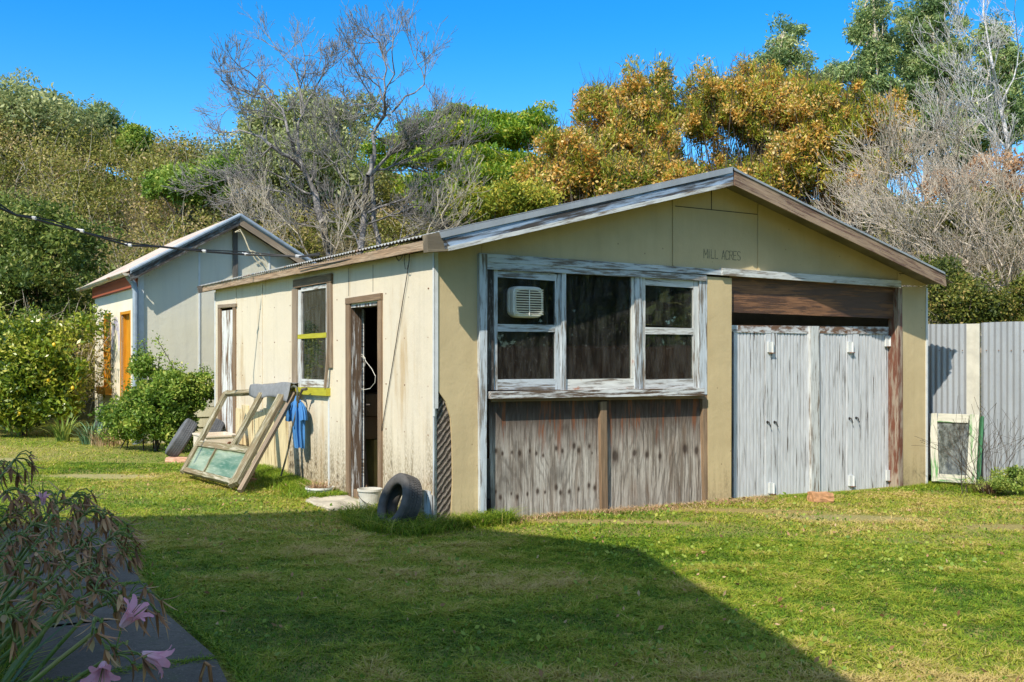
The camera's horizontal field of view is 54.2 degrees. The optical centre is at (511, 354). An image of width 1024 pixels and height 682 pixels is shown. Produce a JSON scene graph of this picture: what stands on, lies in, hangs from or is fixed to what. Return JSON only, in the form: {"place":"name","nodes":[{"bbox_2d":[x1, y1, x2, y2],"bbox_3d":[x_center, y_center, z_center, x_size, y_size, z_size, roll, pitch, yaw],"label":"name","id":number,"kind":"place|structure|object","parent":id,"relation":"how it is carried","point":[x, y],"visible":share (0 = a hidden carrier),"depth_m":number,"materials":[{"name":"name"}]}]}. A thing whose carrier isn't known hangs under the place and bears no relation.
{"place":"outdoors","nodes":[
{"label":"outdoors","id":0,"kind":"place"},
{"bbox_2d":[0,520,226,681],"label":"path","id":1,"kind":"structure","parent":0,"point":[76,661],"depth_m":5.18,"materials":[{"name":"concrete"}]},
{"bbox_2d":[0,163,1023,681],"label":"ground","id":2,"kind":"structure","parent":0,"point":[82,419],"depth_m":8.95,"materials":[{"name":"green plant"}]},
{"bbox_2d":[0,505,27,540],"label":"lily","id":3,"kind":"object","parent":2,"relation":"on","point":[9,526],"visible":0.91,"depth_m":4.92,"materials":[{"name":"green plant"}]},
{"bbox_2d":[0,482,36,518],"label":"lily","id":4,"kind":"object","parent":2,"relation":"on","point":[14,502],"visible":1,"depth_m":4.96,"materials":[{"name":"green plant"}]},
{"bbox_2d":[0,549,36,581],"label":"lily","id":5,"kind":"object","parent":2,"relation":"on","point":[9,566],"visible":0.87,"depth_m":4.20,"materials":[{"name":"brown plant"}]},
{"bbox_2d":[0,531,43,582],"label":"lily","id":6,"kind":"object","parent":2,"relation":"on","point":[8,545],"visible":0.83,"depth_m":4.40,"materials":[{"name":"green plant"}]},
{"bbox_2d":[0,596,44,662],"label":"lily","id":7,"kind":"object","parent":2,"relation":"on","point":[4,617],"visible":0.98,"depth_m":3.51,"materials":[{"name":"green plant"}]},
{"bbox_2d":[0,504,44,538],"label":"lily","id":8,"kind":"object","parent":2,"relation":"on","point":[29,513],"visible":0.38,"depth_m":5.59,"materials":[{"name":"green plant"}]},
{"bbox_2d":[0,450,46,487],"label":"lily","id":9,"kind":"object","parent":2,"relation":"on","point":[31,464],"visible":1,"depth_m":5.39,"materials":[{"name":"green plant"}]},
{"bbox_2d":[0,528,52,567],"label":"lily","id":10,"kind":"object","parent":2,"relation":"on","point":[16,544],"visible":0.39,"depth_m":4.70,"materials":[{"name":"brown plant"}]},
{"bbox_2d":[0,562,55,601],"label":"lily","id":11,"kind":"object","parent":2,"relation":"on","point":[21,579],"visible":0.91,"depth_m":4.00,"materials":[{"name":"green plant"}]},
{"bbox_2d":[0,513,62,558],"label":"lily","id":12,"kind":"object","parent":2,"relation":"on","point":[35,528],"visible":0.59,"depth_m":4.84,"materials":[{"name":"green plant"}]},
{"bbox_2d":[0,488,63,681],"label":"bed weeds","id":13,"kind":"object","parent":2,"relation":"on","point":[5,668],"visible":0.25,"depth_m":4.78,"materials":[{"name":"green plant"}]},
{"bbox_2d":[0,539,67,592],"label":"lily","id":14,"kind":"object","parent":2,"relation":"on","point":[32,557],"visible":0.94,"depth_m":4.17,"materials":[{"name":"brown plant"}]},
{"bbox_2d":[0,586,72,650],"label":"lily","id":15,"kind":"object","parent":2,"relation":"on","point":[35,599],"visible":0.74,"depth_m":3.57,"materials":[{"name":"green plant"}]},
{"bbox_2d":[0,484,72,534],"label":"lily","id":16,"kind":"object","parent":2,"relation":"on","point":[37,498],"visible":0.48,"depth_m":5.27,"materials":[{"name":"green plant"}]},
{"bbox_2d":[0,482,78,595],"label":"lily","id":17,"kind":"object","parent":2,"relation":"on","point":[42,496],"visible":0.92,"depth_m":4.59,"materials":[{"name":"green plant"}]},
{"bbox_2d":[0,519,94,610],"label":"lily","id":18,"kind":"object","parent":2,"relation":"on","point":[72,541],"visible":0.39,"depth_m":5.19,"materials":[{"name":"green plant"}]},
{"bbox_2d":[7,561,88,615],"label":"lily","id":19,"kind":"object","parent":2,"relation":"on","point":[62,589],"visible":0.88,"depth_m":3.80,"materials":[{"name":"green plant"}]},
{"bbox_2d":[0,538,95,644],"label":"lily","id":20,"kind":"object","parent":2,"relation":"on","point":[78,558],"visible":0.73,"depth_m":4.38,"materials":[{"name":"brown plant"}]},
{"bbox_2d":[0,480,95,588],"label":"lily","id":21,"kind":"object","parent":2,"relation":"on","point":[54,506],"visible":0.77,"depth_m":5.00,"materials":[{"name":"green plant"}]},
{"bbox_2d":[3,592,96,681],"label":"lily","id":22,"kind":"object","parent":2,"relation":"on","point":[78,610],"visible":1,"depth_m":3.48,"materials":[{"name":"green plant"}]},
{"bbox_2d":[1,600,107,681],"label":"lily leaves","id":23,"kind":"object","parent":2,"relation":"on","point":[22,666],"visible":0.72,"depth_m":3.69,"materials":[{"name":"green plant"}]},
{"bbox_2d":[0,488,110,589],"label":"lily","id":24,"kind":"object","parent":2,"relation":"on","point":[87,501],"visible":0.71,"depth_m":5.41,"materials":[{"name":"green plant"}]},
{"bbox_2d":[0,562,115,637],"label":"lily","id":25,"kind":"object","parent":2,"relation":"on","point":[90,579],"visible":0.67,"depth_m":3.98,"materials":[{"name":"green plant"}]},
{"bbox_2d":[0,292,116,435],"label":"lemon tree","id":26,"kind":"object","parent":2,"relation":"on","point":[38,366],"visible":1,"depth_m":18.11,"materials":[{"name":"green plant"}]},
{"bbox_2d":[41,415,79,441],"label":"strap plant","id":27,"kind":"object","parent":2,"relation":"on","point":[62,435],"visible":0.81,"depth_m":17.30,"materials":[{"name":"green plant"}]},
{"bbox_2d":[0,525,121,608],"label":"lily","id":28,"kind":"object","parent":2,"relation":"on","point":[89,546],"visible":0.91,"depth_m":4.57,"materials":[{"name":"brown plant"}]},
{"bbox_2d":[0,542,122,669],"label":"lily","id":29,"kind":"object","parent":2,"relation":"on","point":[109,571],"visible":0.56,"depth_m":4.56,"materials":[{"name":"green plant"}]},
{"bbox_2d":[0,184,126,331],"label":"evergreen tree","id":30,"kind":"object","parent":2,"relation":"on","point":[23,269],"visible":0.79,"depth_m":22.68,"materials":[{"name":"green plant"}]},
{"bbox_2d":[0,67,126,167],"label":"wattle bush","id":31,"kind":"object","parent":2,"relation":"on","point":[19,103],"visible":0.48,"depth_m":40.64,"materials":[{"name":"green plant"}]},
{"bbox_2d":[4,497,123,611],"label":"lily","id":32,"kind":"object","parent":2,"relation":"on","point":[102,520],"visible":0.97,"depth_m":4.95,"materials":[{"name":"green plant"}]},
{"bbox_2d":[0,573,131,661],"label":"lily","id":33,"kind":"object","parent":2,"relation":"on","point":[93,593],"visible":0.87,"depth_m":3.88,"materials":[{"name":"brown plant"}]},
{"bbox_2d":[29,616,125,681],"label":"lily","id":34,"kind":"object","parent":2,"relation":"on","point":[88,640],"visible":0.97,"depth_m":2.99,"materials":[{"name":"green plant"}]},
{"bbox_2d":[26,582,129,681],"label":"lily","id":35,"kind":"object","parent":2,"relation":"on","point":[120,600],"visible":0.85,"depth_m":3.88,"materials":[{"name":"green plant"}]},
{"bbox_2d":[8,540,149,642],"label":"lily","id":36,"kind":"object","parent":2,"relation":"on","point":[137,561],"visible":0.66,"depth_m":4.90,"materials":[{"name":"brown plant"}]},
{"bbox_2d":[15,507,146,638],"bbox_3d":[-2.213,1.133,5.119,0.632,0.749,0.351,0,0,0],"label":"lily","id":37,"kind":"object","parent":2,"relation":"on","point":[97,530],"visible":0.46,"depth_m":5.09,"materials":[{"name":"green plant"}]},
{"bbox_2d":[24,527,146,667],"bbox_3d":[-2.044,1.172,4.801,0.573,0.673,0.208,0,0,-15],"label":"lily","id":38,"kind":"object","parent":2,"relation":"on","point":[119,542],"visible":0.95,"depth_m":4.79,"materials":[{"name":"green plant"}]},
{"bbox_2d":[63,420,108,444],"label":"strap plant","id":39,"kind":"object","parent":2,"relation":"on","point":[85,439],"visible":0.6,"depth_m":16.90,"materials":[{"name":"green plant"}]},
{"bbox_2d":[43,91,129,167],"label":"ridge bush","id":40,"kind":"object","parent":2,"relation":"on","point":[112,115],"visible":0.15,"depth_m":43.75,"materials":[{"name":"green plant"}]},
{"bbox_2d":[0,581,181,642],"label":"lily","id":41,"kind":"object","parent":2,"relation":"on","point":[144,593],"visible":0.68,"depth_m":4.30,"materials":[{"name":"brown plant"}]},
{"bbox_2d":[68,594,174,681],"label":"lily","id":42,"kind":"object","parent":2,"relation":"on","point":[101,669],"visible":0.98,"depth_m":3.06,"materials":[{"name":"pink plant"}]},
{"bbox_2d":[115,121,157,190],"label":"conical bush","id":43,"kind":"object","parent":2,"relation":"on","point":[133,132],"visible":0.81,"depth_m":40.71,"materials":[{"name":"green plant"}]},
{"bbox_2d":[8,519,269,681],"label":"path edge grass","id":44,"kind":"structure","parent":2,"relation":"on","point":[205,637],"depth_m":5.37,"materials":[{"name":"green plant"}]},
{"bbox_2d":[88,330,213,452],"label":"rose bush","id":45,"kind":"object","parent":2,"relation":"on","point":[163,405],"visible":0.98,"depth_m":15.73,"materials":[{"name":"green plant"}]},
{"bbox_2d":[165,418,196,456],"bbox_3d":[-4.830,1.229,14.600,0.450,0.590,0.614,0,0,-19],"label":"tyre","id":46,"kind":"object","parent":2,"relation":"on","point":[181,438],"visible":0.98,"depth_m":14.36,"materials":[{"name":"rubber"}]},
{"bbox_2d":[136,145,249,235],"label":"green bush","id":47,"kind":"object","parent":2,"relation":"on","point":[155,180],"visible":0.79,"depth_m":33.55,"materials":[{"name":"green plant"}]},
{"bbox_2d":[76,213,315,444],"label":"shed","id":48,"kind":"structure","parent":2,"relation":"on","point":[156,291],"depth_m":17.77,"materials":[{"name":"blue paint"}]},
{"bbox_2d":[103,313,110,386],"bbox_3d":[-7.978,-0.074,19.814,0.090,1.482,0.821,0,0,-32],"label":"window","id":49,"kind":"structure","parent":48,"relation":"in","point":[107,343],"depth_m":19.98,"materials":[{"name":"yellow paint"}]},
{"bbox_2d":[126,314,129,390],"bbox_3d":[-6.955,0.432,18.258,0.037,2.436,0.844,0,0,-32],"label":"door","id":50,"kind":"structure","parent":48,"relation":"in","point":[127,316],"depth_m":18.51,"materials":[{"name":"yellow paint"}]},
{"bbox_2d":[192,432,235,445],"bbox_3d":[-4.097,1.325,13.822,0.470,0.450,0.688,0,0,-32],"label":"laundry tub","id":51,"kind":"object","parent":2,"relation":"on","point":[224,437],"visible":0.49,"depth_m":13.59,"materials":[{"name":"beige ceramic"}]},
{"bbox_2d":[180,389,290,487],"bbox_3d":[-3.453,0.922,12.299,1.077,1.100,2.756,0,0,-37],"label":"window frame","id":52,"kind":"object","parent":2,"relation":"on","point":[227,464],"visible":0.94,"depth_m":11.87,"materials":[{"name":"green wood"}]},
{"bbox_2d":[249,382,297,401],"bbox_3d":[-2.941,0.443,12.510,0.320,0.239,1.363,0,0,-35],"label":"roofing felt","id":53,"kind":"object","parent":52,"relation":"on","point":[272,389],"visible":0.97,"depth_m":12.34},
{"bbox_2d":[161,2,354,259],"bbox_3d":[-5.780,-4.586,23.285,4.961,8.140,4.688,0,0,0],"label":"bare tree","id":54,"kind":"object","parent":2,"relation":"on","point":[297,161],"visible":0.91,"depth_m":22.88,"materials":[{"name":"grey plant"}]},
{"bbox_2d":[237,391,295,492],"bbox_3d":[-2.790,0.972,11.454,0.052,1.063,1.283,0,0,15],"label":"loose batten","id":55,"kind":"object","parent":2,"relation":"on","point":[262,450],"visible":0.98,"depth_m":11.38,"materials":[{"name":"grey wood"}]},
{"bbox_2d":[194,82,396,217],"bbox_3d":[-7.941,-7.593,37.194,7.494,5.492,5.314,0,0,0],"label":"grey green tree","id":56,"kind":"object","parent":2,"relation":"on","point":[257,125],"visible":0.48,"depth_m":36.78,"materials":[{"name":"green plant"}]},
{"bbox_2d":[246,463,353,500],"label":"tall grass","id":57,"kind":"structure","parent":2,"relation":"on","point":[265,474],"depth_m":11.55,"materials":[{"name":"green plant"}]},
{"bbox_2d":[303,495,359,510],"bbox_3d":[-1.791,1.560,10.310,0.523,0.123,0.822,0,0,-32],"label":"doorstep","id":58,"kind":"object","parent":2,"relation":"on","point":[325,502],"visible":0.48,"depth_m":10.27,"materials":[{"name":"concrete"}]},
{"bbox_2d":[217,148,492,259],"bbox_3d":[-3.449,-2.259,20.190,6.466,3.999,2.740,0,0,17],"label":"bare bush","id":59,"kind":"object","parent":2,"relation":"on","point":[286,224],"visible":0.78,"depth_m":20.47,"materials":[{"name":"grey plant"}]},
{"bbox_2d":[357,487,381,508],"bbox_3d":[-1.394,1.445,9.820,0.253,0.250,0.253,0,0,0],"label":"bucket","id":60,"kind":"object","parent":2,"relation":"on","point":[366,495],"visible":0.58,"depth_m":9.73,"materials":[{"name":"plastic"}]},
{"bbox_2d":[267,0,507,253],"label":"bare tree","id":61,"kind":"object","parent":2,"relation":"on","point":[370,174],"visible":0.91,"depth_m":21.91,"materials":[{"name":"grey plant"}]},
{"bbox_2d":[377,473,421,526],"bbox_3d":[-1.021,1.351,9.080,0.326,0.541,0.534,0,0,-34],"label":"tyre","id":62,"kind":"object","parent":2,"relation":"on","point":[407,488],"visible":0.75,"depth_m":8.99,"materials":[{"name":"rubber"}]},
{"bbox_2d":[309,496,545,536],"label":"tussock","id":63,"kind":"object","parent":2,"relation":"on","point":[421,522],"visible":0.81,"depth_m":8.97,"materials":[{"name":"green plant"}]},
{"bbox_2d":[357,99,559,223],"bbox_3d":[-1.885,-5.396,32.980,7.056,6.201,4.691,0,0,0],"label":"feathery tree","id":64,"kind":"object","parent":2,"relation":"on","point":[514,130],"visible":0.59,"depth_m":32.30,"materials":[{"name":"green plant"}]},
{"bbox_2d":[389,141,538,229],"bbox_3d":[-0.863,-2.672,27.001,4.623,6.388,4.564,0,0,0],"label":"feathery tree","id":65,"kind":"object","parent":2,"relation":"on","point":[494,163],"visible":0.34,"depth_m":26.58,"materials":[{"name":"green plant"}]},
{"bbox_2d":[433,175,566,225],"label":"yellow green bush","id":66,"kind":"object","parent":2,"relation":"on","point":[509,197],"visible":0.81,"depth_m":21.11,"materials":[{"name":"green plant"}]},
{"bbox_2d":[0,106,1014,417],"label":"hillside scrub","id":67,"kind":"object","parent":2,"relation":"on","point":[156,156],"visible":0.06,"depth_m":36.30,"materials":[{"name":"green plant"}]},
{"bbox_2d":[1,459,1023,681],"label":"clover","id":68,"kind":"object","parent":2,"relation":"on","point":[540,664],"visible":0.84,"depth_m":7.41,"materials":[{"name":"green plant"}]},
{"bbox_2d":[5,462,1023,681],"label":"fallen leaves","id":69,"kind":"object","parent":2,"relation":"on","point":[660,627],"visible":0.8,"depth_m":6.76,"materials":[{"name":"brown plant"}]},
{"bbox_2d":[197,167,952,520],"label":"garage","id":70,"kind":"structure","parent":2,"relation":"on","point":[723,333],"depth_m":10.80,"materials":[{"name":"beige paint"}]},
{"bbox_2d":[0,204,320,257],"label":"service cable","id":71,"kind":"object","parent":70,"relation":"attached to","point":[126,244],"visible":1,"depth_m":11.93,"materials":[{"name":"black rubber"}]},
{"bbox_2d":[222,310,232,432],"bbox_3d":[-4.219,0.425,14.810,0.030,2.150,0.635,0,0,-32],"label":"far door","id":72,"kind":"structure","parent":70,"relation":"in","point":[227,316],"depth_m":14.75,"materials":[{"name":"white wood"}]},
{"bbox_2d":[280,385,298,475],"bbox_3d":[-2.650,0.902,11.839,0.173,1.084,0.326,0,0,-26],"label":"walking stick","id":73,"kind":"object","parent":70,"relation":"hanging from","point":[296,387],"visible":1,"depth_m":11.84,"materials":[{"name":"wood"}]},
{"bbox_2d":[285,396,307,448],"bbox_3d":[-2.555,0.791,11.832,0.118,0.622,0.606,0,0,-32],"label":"shirt","id":74,"kind":"object","parent":73,"relation":"hanging from","point":[299,428],"visible":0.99,"depth_m":11.69,"materials":[{"name":"blue fabric"}]},
{"bbox_2d":[299,253,409,430],"bbox_3d":[-1.662,-0.058,10.472,0.140,1.893,2.866,0,0,-32],"label":"cable","id":75,"kind":"object","parent":70,"relation":"attached to","point":[399,319],"visible":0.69,"depth_m":9.78,"materials":[{"name":"grey metal"}]},
{"bbox_2d":[362,309,370,486],"bbox_3d":[-1.631,0.520,11.174,0.110,2.020,0.682,0,0,-7],"label":"side door","id":76,"kind":"structure","parent":70,"relation":"in","point":[363,311],"depth_m":10.83,"materials":[{"name":"white paint"}]},
{"bbox_2d":[365,439,377,486],"bbox_3d":[-1.513,1.255,11.573,0.400,0.590,0.500,0,0,-32],"label":"cabinet","id":77,"kind":"object","parent":70,"relation":"on","point":[371,445],"visible":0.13,"depth_m":11.30,"materials":[{"name":"brown wood"}]},
{"bbox_2d":[365,416,377,438],"bbox_3d":[-1.623,0.825,11.505,0.420,0.250,0.500,0,0,-32],"label":"cardboard box","id":78,"kind":"object","parent":77,"relation":"on","point":[371,427],"visible":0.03,"depth_m":11.24,"materials":[{"name":"brown cardboard"}]},
{"bbox_2d":[365,393,376,415],"bbox_3d":[-1.589,0.570,11.468,0.400,0.240,0.500,0,0,-32],"label":"cardboard box","id":79,"kind":"object","parent":78,"relation":"on","point":[371,399],"visible":0.27,"depth_m":11.18,"materials":[{"name":"brown cardboard"}]},
{"bbox_2d":[507,286,543,317],"bbox_3d":[0.134,-0.500,9.560,0.358,0.301,0.116,0,0,-32],"label":"air conditioner","id":80,"kind":"object","parent":70,"relation":"attached to","point":[524,301],"visible":1,"depth_m":9.51,"materials":[{"name":"white plastic"}]},
{"bbox_2d":[558,273,706,393],"bbox_3d":[1.283,-0.208,10.337,1.909,1.281,0.060,0,0,-32],"label":"window frame","id":81,"kind":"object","parent":70,"relation":"in","point":[702,285],"depth_m":10.32,"materials":[{"name":"blue paint"}]},
{"bbox_2d":[732,325,775,497],"bbox_3d":[2.747,0.676,11.347,0.637,2.016,0.078,0,0,-32],"label":"garage door","id":82,"kind":"structure","parent":70,"relation":"in","point":[752,346],"depth_m":11.34,"materials":[{"name":"white paint"}]},
{"bbox_2d":[771,325,808,494],"bbox_3d":[3.273,0.676,11.672,0.682,2.025,0.075,0,0,-32],"label":"garage door","id":83,"kind":"structure","parent":70,"relation":"in","point":[789,359],"depth_m":11.66,"materials":[{"name":"white paint"}]},
{"bbox_2d":[819,326,855,491],"bbox_3d":[3.935,0.676,12.077,0.617,2.034,0.078,0,0,-32],"label":"garage door","id":84,"kind":"structure","parent":70,"relation":"in","point":[836,344],"depth_m":12.08,"materials":[{"name":"white paint"}]},
{"bbox_2d":[853,326,890,489],"bbox_3d":[4.500,0.676,12.423,0.774,2.044,0.078,0,0,-32],"label":"garage door","id":85,"kind":"structure","parent":70,"relation":"in","point":[871,344],"depth_m":12.40,"materials":[{"name":"white paint"}]},
{"bbox_2d":[507,112,706,205],"bbox_3d":[1.986,-2.137,23.551,5.294,6.989,2.852,0,0,0],"label":"seeding bush","id":86,"kind":"object","parent":2,"relation":"on","point":[576,165],"visible":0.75,"depth_m":23.02,"materials":[{"name":"yellow plant"}]},
{"bbox_2d":[531,52,705,202],"bbox_3d":[3.084,-3.405,25.052,5.290,8.718,3.417,0,0,0],"label":"seeding bush","id":87,"kind":"object","parent":2,"relation":"on","point":[626,111],"visible":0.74,"depth_m":24.54,"materials":[{"name":"yellow plant"}]},
{"bbox_2d":[505,494,782,522],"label":"dry grass","id":88,"kind":"structure","parent":2,"relation":"on","point":[651,506],"depth_m":10.20,"materials":[{"name":"plant"}]},
{"bbox_2d":[667,49,823,205],"bbox_3d":[5.968,-3.556,25.477,4.405,8.641,3.127,0,0,10],"label":"seeding bush","id":89,"kind":"object","parent":2,"relation":"on","point":[745,104],"visible":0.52,"depth_m":25.05,"materials":[{"name":"yellow plant"}]},
{"bbox_2d":[750,11,830,89],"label":"gum tree","id":90,"kind":"object","parent":2,"relation":"on","point":[783,48],"visible":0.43,"depth_m":45.74,"materials":[{"name":"green plant"}]},
{"bbox_2d":[807,491,833,503],"bbox_3d":[3.379,1.569,10.950,0.263,0.133,0.163,0,0,-11],"label":"brick","id":91,"kind":"object","parent":2,"relation":"on","point":[820,497],"visible":0.9,"depth_m":10.89,"materials":[{"name":"brick"}]},
{"bbox_2d":[751,61,912,246],"bbox_3d":[8.130,-3.050,24.560,4.652,8.165,2.712,0,0,0],"label":"seeding bush","id":92,"kind":"object","parent":2,"relation":"on","point":[829,106],"visible":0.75,"depth_m":24.02,"materials":[{"name":"yellow plant"}]},
{"bbox_2d":[766,483,960,500],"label":"edge grass","id":93,"kind":"structure","parent":2,"relation":"on","point":[846,493],"depth_m":11.99,"materials":[{"name":"green plant"}]},
{"bbox_2d":[830,0,912,99],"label":"gum tree","id":94,"kind":"object","parent":2,"relation":"on","point":[877,53],"visible":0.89,"depth_m":43.68,"materials":[{"name":"green plant"}]},
{"bbox_2d":[870,74,935,323],"bbox_3d":[9.460,-3.353,26.035,3.505,7.684,2.120,0,0,0],"label":"seeding bush","id":95,"kind":"object","parent":2,"relation":"on","point":[901,99],"visible":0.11,"depth_m":25.73,"materials":[{"name":"yellow plant"}]},
{"bbox_2d":[806,75,1023,333],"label":"bare bush","id":96,"kind":"object","parent":2,"relation":"on","point":[972,260],"visible":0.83,"depth_m":17.23,"materials":[{"name":"beige plant"}]},
{"bbox_2d":[835,184,1023,323],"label":"mixed bush","id":97,"kind":"object","parent":2,"relation":"on","point":[950,225],"visible":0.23,"depth_m":19.59,"materials":[{"name":"brown plant"}]},
{"bbox_2d":[884,0,995,199],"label":"gum tree","id":98,"kind":"object","parent":2,"relation":"on","point":[912,66],"visible":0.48,"depth_m":44.36,"materials":[{"name":"green plant"}]},
{"bbox_2d":[871,0,1023,275],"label":"bare tree","id":99,"kind":"object","parent":2,"relation":"on","point":[999,100],"visible":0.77,"depth_m":23.88,"materials":[{"name":"grey plant"}]},
{"bbox_2d":[929,413,983,484],"bbox_3d":[5.702,1.219,12.882,0.658,0.883,0.616,0,0,29],"label":"window sash","id":100,"kind":"object","parent":2,"relation":"on","point":[944,470],"depth_m":12.86,"materials":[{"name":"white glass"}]},
{"bbox_2d":[909,144,1023,284],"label":"rust brown bush","id":101,"kind":"object","parent":2,"relation":"on","point":[1015,162],"visible":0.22,"depth_m":21.82,"materials":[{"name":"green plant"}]},
{"bbox_2d":[912,397,1023,496],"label":"dead weed","id":102,"kind":"object","parent":2,"relation":"on","point":[987,489],"visible":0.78,"depth_m":12.02,"materials":[{"name":"brown plant"}]},
{"bbox_2d":[915,252,1023,384],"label":"leafy bush","id":103,"kind":"object","parent":2,"relation":"on","point":[964,296],"visible":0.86,"depth_m":15.31,"materials":[{"name":"green plant"}]},
{"bbox_2d":[928,322,1023,484],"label":"corrugated fence","id":104,"kind":"object","parent":2,"relation":"on","point":[955,351],"visible":0.15,"depth_m":12.97,"materials":[{"name":"metal"}]},
{"bbox_2d":[942,8,1023,175],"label":"gum tree","id":105,"kind":"object","parent":2,"relation":"on","point":[1007,57],"visible":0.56,"depth_m":42.55,"materials":[{"name":"green plant"}]},
{"bbox_2d":[962,464,1023,494],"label":"weed mound","id":106,"kind":"object","parent":2,"relation":"on","point":[1008,479],"visible":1,"depth_m":11.68,"materials":[{"name":"green plant"}]},
{"bbox_2d":[0,0,1023,203],"label":"sky","id":107,"kind":"structure","parent":0,"point":[151,58],"materials":[{"name":"blue"}]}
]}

